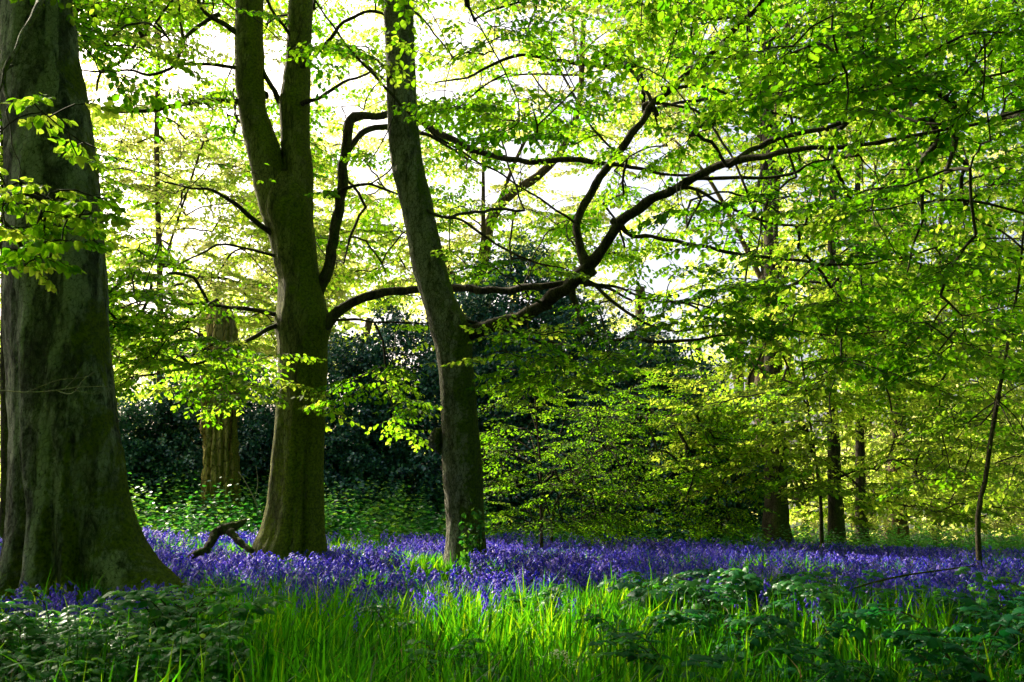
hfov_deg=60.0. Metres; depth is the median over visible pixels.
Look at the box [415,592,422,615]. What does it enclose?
bluebell
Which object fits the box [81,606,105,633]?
nettle
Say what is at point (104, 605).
bluebell
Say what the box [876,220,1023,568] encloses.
beech sapling
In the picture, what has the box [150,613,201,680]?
nettle
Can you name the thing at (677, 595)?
bramble
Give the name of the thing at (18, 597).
bluebell
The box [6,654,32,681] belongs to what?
nettle
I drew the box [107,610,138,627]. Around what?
nettle
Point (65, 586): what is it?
bluebell
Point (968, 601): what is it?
bramble
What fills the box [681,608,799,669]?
bramble
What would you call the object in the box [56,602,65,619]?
bluebell
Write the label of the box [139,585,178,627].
nettle
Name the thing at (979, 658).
bramble
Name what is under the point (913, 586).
bluebell
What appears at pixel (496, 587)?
bluebell
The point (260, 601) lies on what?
bramble
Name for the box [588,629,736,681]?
bramble
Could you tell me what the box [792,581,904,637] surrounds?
bramble
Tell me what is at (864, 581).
bramble
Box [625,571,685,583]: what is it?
bramble
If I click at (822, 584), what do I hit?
bramble
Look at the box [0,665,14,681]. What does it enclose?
nettle
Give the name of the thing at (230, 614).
bramble
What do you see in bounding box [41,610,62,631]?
nettle
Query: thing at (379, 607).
bramble
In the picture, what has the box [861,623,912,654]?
bramble
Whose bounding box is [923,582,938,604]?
bluebell
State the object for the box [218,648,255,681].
nettle
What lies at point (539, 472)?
beech sapling
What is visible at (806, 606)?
bluebell
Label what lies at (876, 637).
bramble
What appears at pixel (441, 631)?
dead stalk
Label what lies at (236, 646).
nettle
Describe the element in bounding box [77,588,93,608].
bluebell
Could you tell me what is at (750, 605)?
bluebell
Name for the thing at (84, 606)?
nettle
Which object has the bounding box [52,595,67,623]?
bluebell
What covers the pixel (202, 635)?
nettle
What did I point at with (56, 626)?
nettle
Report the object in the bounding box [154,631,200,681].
nettle
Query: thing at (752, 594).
bramble
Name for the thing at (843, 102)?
leaning tree
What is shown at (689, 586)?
bramble
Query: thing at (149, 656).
nettle
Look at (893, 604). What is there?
bramble
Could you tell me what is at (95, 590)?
bluebell
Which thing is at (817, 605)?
bluebell
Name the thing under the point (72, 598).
bluebell
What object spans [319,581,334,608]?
bluebell
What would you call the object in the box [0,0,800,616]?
beech tree
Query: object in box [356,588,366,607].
bluebell
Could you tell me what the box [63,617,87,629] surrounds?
nettle
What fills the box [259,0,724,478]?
oak tree
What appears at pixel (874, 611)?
bramble
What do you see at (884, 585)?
bluebell
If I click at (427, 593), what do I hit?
bluebell
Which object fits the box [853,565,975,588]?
dead bramble cane
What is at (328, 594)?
bluebell
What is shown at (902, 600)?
bluebell
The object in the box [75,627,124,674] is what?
bramble
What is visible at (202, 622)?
nettle
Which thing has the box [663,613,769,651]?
bramble
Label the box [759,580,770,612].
bluebell
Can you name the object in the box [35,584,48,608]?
bluebell
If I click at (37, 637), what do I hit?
bramble
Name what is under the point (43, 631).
nettle
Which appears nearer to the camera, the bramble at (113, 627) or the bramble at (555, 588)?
the bramble at (113, 627)
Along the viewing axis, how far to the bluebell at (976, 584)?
7.50 m
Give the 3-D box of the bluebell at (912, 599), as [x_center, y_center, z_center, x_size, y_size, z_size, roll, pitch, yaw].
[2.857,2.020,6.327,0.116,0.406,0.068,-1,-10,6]
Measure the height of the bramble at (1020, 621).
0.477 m
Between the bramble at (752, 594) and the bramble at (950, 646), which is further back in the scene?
the bramble at (752, 594)
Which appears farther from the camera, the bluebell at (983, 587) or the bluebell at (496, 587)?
the bluebell at (983, 587)
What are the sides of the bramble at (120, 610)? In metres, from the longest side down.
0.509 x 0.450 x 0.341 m
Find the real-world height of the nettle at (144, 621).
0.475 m
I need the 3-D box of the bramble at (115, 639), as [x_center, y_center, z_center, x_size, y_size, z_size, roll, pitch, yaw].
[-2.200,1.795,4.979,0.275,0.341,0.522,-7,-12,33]
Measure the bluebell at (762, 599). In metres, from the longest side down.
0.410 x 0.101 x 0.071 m
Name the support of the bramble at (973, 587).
on the ground at (812, 534)
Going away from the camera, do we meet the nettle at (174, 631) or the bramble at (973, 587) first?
the nettle at (174, 631)
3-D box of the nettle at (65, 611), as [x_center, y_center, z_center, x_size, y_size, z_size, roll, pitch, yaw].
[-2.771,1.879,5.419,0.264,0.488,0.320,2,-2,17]
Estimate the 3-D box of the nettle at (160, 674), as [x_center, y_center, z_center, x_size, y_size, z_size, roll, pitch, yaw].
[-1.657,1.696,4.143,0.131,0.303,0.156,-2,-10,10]
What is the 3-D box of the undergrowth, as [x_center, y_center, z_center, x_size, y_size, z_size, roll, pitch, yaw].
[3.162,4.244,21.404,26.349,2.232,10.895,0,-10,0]
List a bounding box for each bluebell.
[5,595,19,621]
[12,586,23,632]
[13,581,27,609]
[16,592,31,610]
[30,597,40,615]
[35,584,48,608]
[47,583,60,607]
[47,592,59,615]
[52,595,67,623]
[53,581,72,606]
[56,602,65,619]
[67,591,76,614]
[68,598,77,617]
[72,597,81,619]
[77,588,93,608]
[82,589,96,609]
[83,592,105,624]
[97,595,115,617]
[295,595,303,612]
[318,594,332,618]
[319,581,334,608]
[319,590,329,612]
[353,610,360,630]
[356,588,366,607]
[394,594,404,614]
[410,588,419,615]
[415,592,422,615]
[423,589,432,610]
[428,593,437,621]
[476,587,487,609]
[479,599,488,620]
[480,585,494,612]
[491,585,500,613]
[744,596,752,615]
[758,591,769,613]
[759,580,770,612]
[804,590,813,632]
[812,588,820,622]
[849,584,869,628]
[867,577,879,601]
[880,576,890,598]
[885,580,892,605]
[890,578,899,595]
[894,599,906,626]
[897,594,905,611]
[899,583,909,601]
[905,581,921,609]
[907,595,918,613]
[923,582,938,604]
[945,577,956,590]
[953,587,962,640]
[974,585,984,599]
[975,582,982,593]
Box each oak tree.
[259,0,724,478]
[549,0,957,537]
[750,0,1023,544]
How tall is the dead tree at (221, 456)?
5.932 m
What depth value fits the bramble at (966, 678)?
4.34 m
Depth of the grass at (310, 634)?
5.44 m
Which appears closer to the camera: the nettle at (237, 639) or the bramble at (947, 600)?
the nettle at (237, 639)
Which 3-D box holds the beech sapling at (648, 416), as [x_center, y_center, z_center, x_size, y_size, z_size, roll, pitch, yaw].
[2.965,2.360,16.833,4.821,4.109,3.822,0,-10,0]
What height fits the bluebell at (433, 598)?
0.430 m
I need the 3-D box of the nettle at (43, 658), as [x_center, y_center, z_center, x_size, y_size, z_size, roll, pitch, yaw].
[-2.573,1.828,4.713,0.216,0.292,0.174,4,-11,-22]
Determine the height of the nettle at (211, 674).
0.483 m
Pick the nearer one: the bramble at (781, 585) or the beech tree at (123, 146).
the bramble at (781, 585)
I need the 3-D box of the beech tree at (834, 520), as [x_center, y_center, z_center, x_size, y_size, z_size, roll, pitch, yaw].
[9.415,-1.972,22.803,8.690,15.119,7.936,0,-10,0]
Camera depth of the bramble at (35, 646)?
4.65 m
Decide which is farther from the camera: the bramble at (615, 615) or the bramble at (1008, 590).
the bramble at (1008, 590)
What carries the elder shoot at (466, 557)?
on the ground at (812, 534)
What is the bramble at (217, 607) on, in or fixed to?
on the ground at (812, 534)
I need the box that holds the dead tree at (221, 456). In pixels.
[199,302,241,522]
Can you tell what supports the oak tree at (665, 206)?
on the ground at (812, 534)
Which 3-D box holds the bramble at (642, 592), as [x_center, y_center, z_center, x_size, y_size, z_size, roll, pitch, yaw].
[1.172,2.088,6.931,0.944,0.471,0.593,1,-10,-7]
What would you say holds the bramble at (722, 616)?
on the ground at (812, 534)
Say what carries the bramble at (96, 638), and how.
on the ground at (812, 534)
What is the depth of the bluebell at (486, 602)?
6.67 m
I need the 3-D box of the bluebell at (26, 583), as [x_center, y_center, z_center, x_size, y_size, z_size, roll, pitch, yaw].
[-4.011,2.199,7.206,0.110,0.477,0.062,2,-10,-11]
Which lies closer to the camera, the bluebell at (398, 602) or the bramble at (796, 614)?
the bramble at (796, 614)
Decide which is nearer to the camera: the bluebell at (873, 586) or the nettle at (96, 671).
the nettle at (96, 671)
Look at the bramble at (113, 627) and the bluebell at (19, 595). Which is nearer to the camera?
the bramble at (113, 627)
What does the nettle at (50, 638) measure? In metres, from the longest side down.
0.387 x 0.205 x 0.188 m
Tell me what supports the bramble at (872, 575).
on the ground at (812, 534)
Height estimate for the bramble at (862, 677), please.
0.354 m
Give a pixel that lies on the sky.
(579, 184)
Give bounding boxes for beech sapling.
[477,361,651,548]
[544,363,779,544]
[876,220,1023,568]
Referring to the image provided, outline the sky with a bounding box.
[0,0,1023,501]
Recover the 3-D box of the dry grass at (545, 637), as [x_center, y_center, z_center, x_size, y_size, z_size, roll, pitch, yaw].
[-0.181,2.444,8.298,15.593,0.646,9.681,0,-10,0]
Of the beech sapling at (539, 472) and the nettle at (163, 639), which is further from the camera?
the beech sapling at (539, 472)
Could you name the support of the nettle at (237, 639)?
on the ground at (812, 534)
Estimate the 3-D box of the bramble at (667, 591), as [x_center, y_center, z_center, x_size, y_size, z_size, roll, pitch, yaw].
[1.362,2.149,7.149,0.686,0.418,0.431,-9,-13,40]
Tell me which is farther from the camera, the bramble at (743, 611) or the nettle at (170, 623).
the bramble at (743, 611)
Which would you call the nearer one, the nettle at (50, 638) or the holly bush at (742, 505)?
the nettle at (50, 638)
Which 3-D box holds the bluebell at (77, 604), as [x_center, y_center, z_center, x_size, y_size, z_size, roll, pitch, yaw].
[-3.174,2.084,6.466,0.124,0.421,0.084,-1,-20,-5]
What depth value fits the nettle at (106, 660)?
4.78 m
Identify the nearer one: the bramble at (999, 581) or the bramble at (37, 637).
the bramble at (37, 637)
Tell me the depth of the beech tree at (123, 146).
28.84 m
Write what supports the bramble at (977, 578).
on the ground at (812, 534)
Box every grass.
[0,513,1023,681]
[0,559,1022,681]
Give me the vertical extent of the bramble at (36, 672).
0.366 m
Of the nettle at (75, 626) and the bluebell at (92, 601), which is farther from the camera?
the bluebell at (92, 601)
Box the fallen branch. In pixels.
[187,518,254,559]
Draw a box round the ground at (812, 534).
[52,502,1023,681]
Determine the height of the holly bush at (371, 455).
7.632 m
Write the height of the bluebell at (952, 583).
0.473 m
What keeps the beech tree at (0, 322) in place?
on the ground at (812, 534)
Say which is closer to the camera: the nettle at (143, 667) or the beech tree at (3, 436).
the nettle at (143, 667)
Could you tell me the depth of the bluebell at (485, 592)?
7.34 m
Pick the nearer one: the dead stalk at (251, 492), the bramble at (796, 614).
the bramble at (796, 614)
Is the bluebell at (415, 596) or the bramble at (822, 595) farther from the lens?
the bluebell at (415, 596)
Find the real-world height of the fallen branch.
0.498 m
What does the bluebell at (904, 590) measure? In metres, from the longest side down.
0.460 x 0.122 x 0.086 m
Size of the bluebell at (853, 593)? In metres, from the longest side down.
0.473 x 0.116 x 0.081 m
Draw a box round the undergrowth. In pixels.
[127,470,1023,556]
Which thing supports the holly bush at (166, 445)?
on the ground at (812, 534)
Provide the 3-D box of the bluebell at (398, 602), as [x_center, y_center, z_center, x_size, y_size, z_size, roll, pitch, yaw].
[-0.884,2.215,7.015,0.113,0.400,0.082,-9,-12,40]
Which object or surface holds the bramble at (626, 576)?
on the ground at (812, 534)
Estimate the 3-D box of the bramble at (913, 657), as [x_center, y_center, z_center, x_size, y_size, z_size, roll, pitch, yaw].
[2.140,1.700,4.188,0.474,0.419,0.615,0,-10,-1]
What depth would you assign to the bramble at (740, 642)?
5.28 m
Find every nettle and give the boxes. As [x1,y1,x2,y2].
[0,598,31,639]
[0,630,36,680]
[0,650,56,679]
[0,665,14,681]
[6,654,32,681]
[6,656,73,681]
[13,607,46,661]
[17,657,47,680]
[19,623,52,679]
[26,653,72,679]
[35,616,55,640]
[37,628,71,669]
[38,605,77,658]
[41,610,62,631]
[42,614,107,631]
[42,660,95,681]
[43,621,73,664]
[44,617,62,627]
[44,637,75,674]
[54,620,89,647]
[55,621,100,681]
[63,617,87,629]
[72,605,104,629]
[73,601,107,616]
[74,640,115,681]
[77,615,102,636]
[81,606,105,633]
[83,608,109,629]
[85,652,129,681]
[103,609,151,652]
[105,600,136,624]
[105,661,130,681]
[106,625,149,681]
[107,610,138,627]
[108,633,157,675]
[111,651,135,681]
[116,627,162,681]
[119,662,149,681]
[122,668,149,681]
[129,618,150,653]
[132,612,151,625]
[135,627,190,664]
[137,633,185,681]
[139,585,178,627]
[140,654,198,681]
[144,668,162,681]
[148,654,174,680]
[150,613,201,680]
[151,620,200,679]
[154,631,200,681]
[160,625,258,679]
[179,620,209,679]
[198,620,253,681]
[198,627,230,681]
[205,622,248,667]
[217,630,252,676]
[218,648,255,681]
[231,653,256,681]
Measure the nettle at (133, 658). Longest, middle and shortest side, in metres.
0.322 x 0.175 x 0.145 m
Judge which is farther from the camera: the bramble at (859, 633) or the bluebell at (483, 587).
the bluebell at (483, 587)
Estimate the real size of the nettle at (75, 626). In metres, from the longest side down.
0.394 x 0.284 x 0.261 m
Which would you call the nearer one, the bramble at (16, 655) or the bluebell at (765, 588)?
the bramble at (16, 655)
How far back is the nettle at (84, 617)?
5.69 m
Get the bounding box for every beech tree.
[0,0,714,562]
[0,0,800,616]
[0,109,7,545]
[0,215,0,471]
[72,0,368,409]
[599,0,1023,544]
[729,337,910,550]
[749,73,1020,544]
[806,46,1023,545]
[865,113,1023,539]
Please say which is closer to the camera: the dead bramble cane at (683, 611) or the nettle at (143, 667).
the nettle at (143, 667)
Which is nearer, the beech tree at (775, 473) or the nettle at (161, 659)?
the nettle at (161, 659)
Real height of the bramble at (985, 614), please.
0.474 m
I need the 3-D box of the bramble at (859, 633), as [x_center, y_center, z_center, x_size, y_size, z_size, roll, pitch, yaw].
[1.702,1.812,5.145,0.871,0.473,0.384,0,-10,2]
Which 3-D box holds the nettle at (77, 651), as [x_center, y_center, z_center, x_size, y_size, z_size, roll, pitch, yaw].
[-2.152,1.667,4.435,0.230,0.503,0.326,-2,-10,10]
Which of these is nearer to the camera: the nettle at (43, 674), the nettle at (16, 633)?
the nettle at (43, 674)
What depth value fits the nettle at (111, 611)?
5.70 m
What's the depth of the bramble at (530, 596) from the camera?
7.17 m
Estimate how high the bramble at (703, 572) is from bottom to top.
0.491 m
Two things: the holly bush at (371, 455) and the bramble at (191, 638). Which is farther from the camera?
the holly bush at (371, 455)
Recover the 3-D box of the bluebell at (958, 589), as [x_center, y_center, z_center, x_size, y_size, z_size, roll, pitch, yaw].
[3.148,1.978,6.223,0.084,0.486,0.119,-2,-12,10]
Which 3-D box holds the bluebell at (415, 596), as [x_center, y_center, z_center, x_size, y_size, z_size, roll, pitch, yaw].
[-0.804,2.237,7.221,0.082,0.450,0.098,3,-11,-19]
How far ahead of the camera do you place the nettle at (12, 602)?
5.43 m
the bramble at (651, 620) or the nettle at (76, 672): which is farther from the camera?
the bramble at (651, 620)
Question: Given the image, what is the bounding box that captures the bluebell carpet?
[0,520,1023,613]
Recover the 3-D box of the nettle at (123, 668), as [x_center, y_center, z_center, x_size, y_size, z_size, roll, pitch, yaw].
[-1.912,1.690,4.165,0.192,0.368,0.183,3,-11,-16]
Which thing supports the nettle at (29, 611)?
on the ground at (812, 534)
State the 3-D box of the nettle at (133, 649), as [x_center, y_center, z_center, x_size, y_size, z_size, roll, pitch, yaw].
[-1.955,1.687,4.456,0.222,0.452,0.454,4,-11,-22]
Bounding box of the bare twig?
[0,370,109,394]
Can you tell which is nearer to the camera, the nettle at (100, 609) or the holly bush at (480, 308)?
the nettle at (100, 609)
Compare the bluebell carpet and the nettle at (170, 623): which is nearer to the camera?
the nettle at (170, 623)
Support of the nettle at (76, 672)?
on the ground at (812, 534)
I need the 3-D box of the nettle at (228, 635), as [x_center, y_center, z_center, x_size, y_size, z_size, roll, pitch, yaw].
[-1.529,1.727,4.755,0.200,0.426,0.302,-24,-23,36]
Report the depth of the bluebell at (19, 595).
7.17 m
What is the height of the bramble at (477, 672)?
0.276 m
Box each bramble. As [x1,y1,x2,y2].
[0,586,73,666]
[0,618,41,673]
[0,634,72,681]
[0,635,59,663]
[0,649,81,681]
[19,629,107,679]
[60,630,156,681]
[71,642,179,681]
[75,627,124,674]
[78,624,151,663]
[89,622,135,659]
[91,586,255,660]
[94,602,152,650]
[95,619,261,672]
[111,588,275,646]
[124,594,291,651]
[147,585,236,624]
[220,607,263,641]
[357,604,422,647]
[404,638,497,674]
[404,648,498,680]
[472,668,571,681]
[485,584,568,618]
[500,590,559,622]
[564,603,602,613]
[575,609,683,667]
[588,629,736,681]
[596,607,660,634]
[597,577,721,612]
[622,573,682,608]
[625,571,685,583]
[630,597,743,648]
[637,621,712,654]
[643,581,718,608]
[647,566,753,624]
[650,580,681,608]
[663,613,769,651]
[663,636,752,675]
[664,587,686,610]
[668,584,777,610]
[679,584,783,611]
[680,568,744,581]
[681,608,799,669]
[693,568,763,607]
[708,568,832,613]
[711,584,809,612]
[713,642,812,680]
[716,594,792,617]
[724,609,881,668]
[726,589,785,629]
[728,668,846,681]
[736,573,809,600]
[769,644,896,681]
[782,610,806,636]
[787,578,836,600]
[790,590,890,633]
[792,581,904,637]
[803,591,894,610]
[809,577,889,600]
[821,659,946,681]
[839,576,915,607]
[855,603,1023,675]
[861,585,923,603]
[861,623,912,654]
[862,569,964,619]
[872,633,1007,681]
[873,598,921,626]
[890,588,963,619]
[895,648,977,681]
[896,627,1023,681]
[922,673,989,681]
[923,595,1023,637]
[931,648,995,668]
[932,567,988,637]
[940,601,1023,659]
[948,585,1023,651]
[957,605,1023,665]
[967,583,1023,595]
[968,587,1022,595]
[974,576,1023,605]
[1010,609,1023,625]
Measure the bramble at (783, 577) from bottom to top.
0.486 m
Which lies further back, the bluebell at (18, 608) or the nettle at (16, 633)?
the bluebell at (18, 608)
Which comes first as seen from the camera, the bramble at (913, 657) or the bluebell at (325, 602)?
the bramble at (913, 657)
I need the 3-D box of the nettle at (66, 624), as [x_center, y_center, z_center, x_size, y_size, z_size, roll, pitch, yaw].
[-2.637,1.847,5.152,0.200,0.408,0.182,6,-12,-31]
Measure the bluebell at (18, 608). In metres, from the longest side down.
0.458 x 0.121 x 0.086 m
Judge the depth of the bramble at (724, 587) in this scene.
6.48 m
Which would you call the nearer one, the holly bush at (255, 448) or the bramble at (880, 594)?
the bramble at (880, 594)
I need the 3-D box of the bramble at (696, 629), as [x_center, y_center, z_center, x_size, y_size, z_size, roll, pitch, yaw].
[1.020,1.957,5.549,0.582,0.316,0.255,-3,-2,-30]
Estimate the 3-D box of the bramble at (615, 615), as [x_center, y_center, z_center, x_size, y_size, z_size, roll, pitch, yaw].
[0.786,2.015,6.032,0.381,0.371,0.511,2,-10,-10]
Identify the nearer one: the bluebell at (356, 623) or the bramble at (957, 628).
the bramble at (957, 628)
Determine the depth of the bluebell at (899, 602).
6.13 m
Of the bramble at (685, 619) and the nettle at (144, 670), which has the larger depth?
the bramble at (685, 619)
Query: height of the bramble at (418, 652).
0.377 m
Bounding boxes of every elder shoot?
[458,498,488,569]
[460,535,476,570]
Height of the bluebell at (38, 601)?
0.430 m
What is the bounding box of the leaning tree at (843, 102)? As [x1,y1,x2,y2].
[313,0,1023,576]
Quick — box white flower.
[554,649,567,673]
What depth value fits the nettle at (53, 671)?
4.56 m
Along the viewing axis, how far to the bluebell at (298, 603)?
6.76 m
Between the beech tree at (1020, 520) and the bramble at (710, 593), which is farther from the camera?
the beech tree at (1020, 520)
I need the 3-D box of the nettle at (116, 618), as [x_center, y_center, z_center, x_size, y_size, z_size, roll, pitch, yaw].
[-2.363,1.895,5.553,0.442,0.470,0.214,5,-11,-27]
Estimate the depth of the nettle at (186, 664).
4.41 m
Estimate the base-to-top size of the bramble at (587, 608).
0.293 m
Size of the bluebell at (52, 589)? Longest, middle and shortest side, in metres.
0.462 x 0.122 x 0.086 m
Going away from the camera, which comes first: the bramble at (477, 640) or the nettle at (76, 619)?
the bramble at (477, 640)
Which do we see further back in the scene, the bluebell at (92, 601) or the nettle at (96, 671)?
the bluebell at (92, 601)
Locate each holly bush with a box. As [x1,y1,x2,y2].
[116,343,245,525]
[190,355,277,519]
[255,270,480,532]
[409,229,640,534]
[509,309,703,540]
[599,331,796,544]
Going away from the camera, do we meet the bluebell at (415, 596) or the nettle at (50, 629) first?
the nettle at (50, 629)
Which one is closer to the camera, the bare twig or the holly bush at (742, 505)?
the bare twig
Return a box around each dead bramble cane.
[649,609,726,635]
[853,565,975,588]
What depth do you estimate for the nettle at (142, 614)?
5.52 m
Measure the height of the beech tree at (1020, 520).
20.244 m
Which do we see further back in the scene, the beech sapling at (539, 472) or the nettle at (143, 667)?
the beech sapling at (539, 472)
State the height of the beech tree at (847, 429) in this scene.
5.220 m
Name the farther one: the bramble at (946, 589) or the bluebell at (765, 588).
the bramble at (946, 589)
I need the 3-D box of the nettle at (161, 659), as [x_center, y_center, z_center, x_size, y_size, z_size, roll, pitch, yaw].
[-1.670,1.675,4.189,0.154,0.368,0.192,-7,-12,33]
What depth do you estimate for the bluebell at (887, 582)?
7.25 m
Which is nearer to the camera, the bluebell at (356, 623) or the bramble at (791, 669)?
the bramble at (791, 669)
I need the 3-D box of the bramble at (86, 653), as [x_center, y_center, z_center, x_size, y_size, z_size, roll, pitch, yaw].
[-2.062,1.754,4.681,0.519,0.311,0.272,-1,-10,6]
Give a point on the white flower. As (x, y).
(556, 650)
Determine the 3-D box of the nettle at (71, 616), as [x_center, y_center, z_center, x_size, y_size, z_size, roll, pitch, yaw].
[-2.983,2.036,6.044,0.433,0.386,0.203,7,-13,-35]
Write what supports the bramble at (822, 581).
on the ground at (812, 534)
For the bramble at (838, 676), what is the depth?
4.37 m
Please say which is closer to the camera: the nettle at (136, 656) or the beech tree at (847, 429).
the nettle at (136, 656)
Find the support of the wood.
on the ground at (812, 534)
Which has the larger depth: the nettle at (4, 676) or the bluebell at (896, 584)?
the bluebell at (896, 584)
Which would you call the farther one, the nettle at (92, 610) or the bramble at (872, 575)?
the bramble at (872, 575)
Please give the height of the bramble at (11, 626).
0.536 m
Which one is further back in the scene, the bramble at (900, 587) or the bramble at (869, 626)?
the bramble at (900, 587)
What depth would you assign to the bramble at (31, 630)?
5.12 m
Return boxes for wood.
[0,229,1023,530]
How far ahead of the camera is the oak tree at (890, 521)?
29.06 m
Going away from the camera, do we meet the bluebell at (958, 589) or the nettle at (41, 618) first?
the nettle at (41, 618)
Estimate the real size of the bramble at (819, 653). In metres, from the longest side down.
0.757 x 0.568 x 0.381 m
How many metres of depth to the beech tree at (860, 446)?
22.83 m
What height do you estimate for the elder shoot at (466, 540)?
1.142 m
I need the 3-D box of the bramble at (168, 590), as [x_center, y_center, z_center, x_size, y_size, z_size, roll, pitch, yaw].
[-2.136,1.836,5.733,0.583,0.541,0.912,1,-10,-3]
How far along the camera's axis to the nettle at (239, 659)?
4.28 m
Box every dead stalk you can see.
[238,467,260,516]
[427,605,452,664]
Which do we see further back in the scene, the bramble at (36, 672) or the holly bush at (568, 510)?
the holly bush at (568, 510)
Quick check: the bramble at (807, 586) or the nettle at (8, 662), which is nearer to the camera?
the nettle at (8, 662)
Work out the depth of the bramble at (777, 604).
6.35 m
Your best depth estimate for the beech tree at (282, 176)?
13.20 m
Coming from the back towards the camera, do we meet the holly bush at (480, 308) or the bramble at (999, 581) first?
the holly bush at (480, 308)
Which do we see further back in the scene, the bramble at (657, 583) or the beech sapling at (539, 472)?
the beech sapling at (539, 472)
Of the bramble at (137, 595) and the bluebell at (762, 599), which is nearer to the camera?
the bramble at (137, 595)
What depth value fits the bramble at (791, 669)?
4.95 m
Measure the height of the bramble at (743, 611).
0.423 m
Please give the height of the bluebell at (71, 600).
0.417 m
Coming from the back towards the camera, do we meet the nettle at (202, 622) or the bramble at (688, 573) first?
the bramble at (688, 573)
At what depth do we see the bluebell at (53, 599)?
6.99 m

